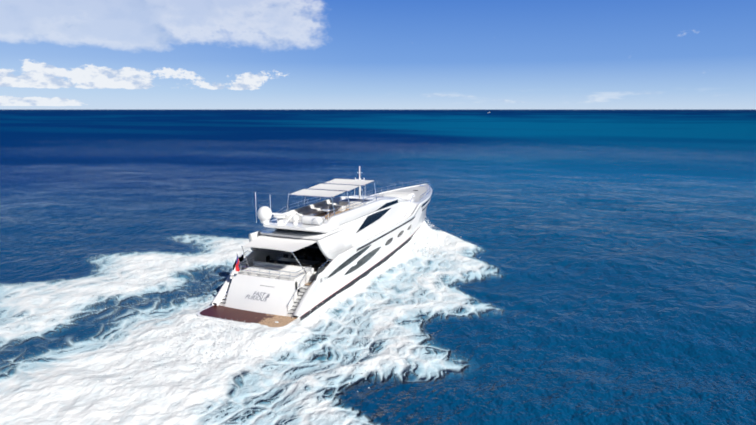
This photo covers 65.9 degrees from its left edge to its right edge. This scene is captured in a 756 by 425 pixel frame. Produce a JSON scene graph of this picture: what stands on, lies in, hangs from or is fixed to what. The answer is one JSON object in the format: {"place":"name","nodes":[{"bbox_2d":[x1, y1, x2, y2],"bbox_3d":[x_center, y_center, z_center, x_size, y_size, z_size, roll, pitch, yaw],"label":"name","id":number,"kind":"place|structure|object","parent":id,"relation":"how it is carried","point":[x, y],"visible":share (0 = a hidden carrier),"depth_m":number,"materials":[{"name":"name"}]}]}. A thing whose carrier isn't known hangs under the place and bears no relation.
{"place":"outdoors","nodes":[
{"label":"outdoors","id":0,"kind":"place"},
{"bbox_2d":[0,109,755,424],"bbox_3d":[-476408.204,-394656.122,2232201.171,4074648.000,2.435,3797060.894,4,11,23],"label":"ocean","id":1,"kind":"structure","parent":0,"point":[610,276],"depth_m":57.77,"materials":[{"name":"liquid"}]},
{"bbox_2d":[7,218,480,403],"bbox_3d":[-6.778,4.854,55.037,30.531,2.742,51.510,4,11,23],"label":"spray","id":2,"kind":"object","parent":1,"relation":"on","point":[432,233],"visible":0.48,"depth_m":45.76,"materials":[{"name":"white liquid"}]},
{"bbox_2d":[212,184,431,319],"bbox_3d":[-1.336,2.573,63.095,8.300,6.659,41.685,4,11,23],"label":"hull","id":3,"kind":"object","parent":1,"relation":"in","point":[317,293],"visible":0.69,"depth_m":51.00,"materials":[{"name":"white paint"}]},
{"bbox_2d":[197,261,327,328],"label":"stern platform","id":4,"kind":"structure","parent":3,"relation":"attached to","point":[238,306],"depth_m":44.56,"materials":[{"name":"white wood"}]},
{"bbox_2d":[246,295,266,300],"bbox_3d":[-9.353,6.575,44.816,1.960,0.322,0.020,4,-20,23],"label":"boat name lettering","id":5,"kind":"object","parent":4,"relation":"on","point":[255,298],"visible":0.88,"depth_m":44.85,"materials":[{"name":"silver metal"}]},
{"bbox_2d":[238,250,324,280],"bbox_3d":[-7.208,4.325,49.479,7.250,1.350,8.250,4,11,23],"label":"aft deck furniture","id":6,"kind":"object","parent":4,"relation":"on","point":[285,260],"visible":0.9,"depth_m":47.89,"materials":[{"name":"white fabric"}]},
{"bbox_2d":[255,188,362,286],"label":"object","id":7,"kind":"object","parent":4,"relation":"on","point":[311,281],"visible":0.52,"depth_m":48.58,"materials":[{"name":"grey"}]},
{"bbox_2d":[225,179,430,303],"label":"rails","id":8,"kind":"object","parent":3,"relation":"on","point":[269,273],"visible":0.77,"depth_m":49.87,"materials":[{"name":"silver metal"}]},
{"bbox_2d":[235,254,242,272],"bbox_3d":[-10.946,4.027,45.992,0.174,1.764,0.881,4,11,23],"label":"ensign","id":9,"kind":"object","parent":8,"relation":"attached to","point":[237,264],"visible":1,"depth_m":45.84,"materials":[{"name":"red fabric"}]},
{"bbox_2d":[233,195,429,280],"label":"windows","id":10,"kind":"structure","parent":3,"relation":"attached to","point":[371,219],"depth_m":53.99,"materials":[{"name":"black glass"}]},
{"bbox_2d":[276,184,430,265],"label":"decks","id":11,"kind":"object","parent":3,"relation":"on","point":[417,197],"visible":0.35,"depth_m":70.31,"materials":[{"name":"grey"}]},
{"bbox_2d":[291,198,414,263],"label":"deck house","id":12,"kind":"structure","parent":11,"relation":"on","point":[394,214],"depth_m":55.56,"materials":[{"name":"white plastic"}]},
{"bbox_2d":[249,195,405,258],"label":"deck","id":13,"kind":"structure","parent":12,"relation":"on","point":[325,234],"depth_m":49.59,"materials":[{"name":"white plastic"}]},
{"bbox_2d":[241,235,316,273],"bbox_3d":[-8.024,3.498,47.322,5.800,2.270,3.633,4,11,23],"label":"awning","id":14,"kind":"object","parent":13,"relation":"attached to","point":[287,244],"visible":0.98,"depth_m":47.31,"materials":[{"name":"white fabric"}]},
{"bbox_2d":[257,166,364,224],"bbox_3d":[-4.839,-1.843,54.246,5.716,3.711,14.733,4,11,23],"label":"mast and domes","id":15,"kind":"object","parent":13,"relation":"on","point":[264,214],"visible":0.88,"depth_m":48.69,"materials":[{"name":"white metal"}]},
{"bbox_2d":[284,198,374,221],"bbox_3d":[-4.268,-0.236,55.831,4.570,0.920,11.675,4,11,23],"label":"flybridge seating","id":16,"kind":"object","parent":13,"relation":"on","point":[321,207],"visible":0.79,"depth_m":57.43,"materials":[{"name":"white leather"}]},
{"bbox_2d":[287,179,376,215],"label":"sun canopies","id":17,"kind":"object","parent":13,"relation":"on","point":[322,190],"visible":0.96,"depth_m":55.10,"materials":[{"name":"white fabric"}]},
{"bbox_2d":[383,185,423,198],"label":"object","id":18,"kind":"object","parent":11,"relation":"on","point":[407,195],"visible":0.9,"depth_m":71.07,"materials":[{"name":"white"}]},
{"bbox_2d":[0,0,755,108],"label":"sky","id":19,"kind":"structure","parent":0,"point":[55,54],"materials":[{"name":"blue"}]}
]}

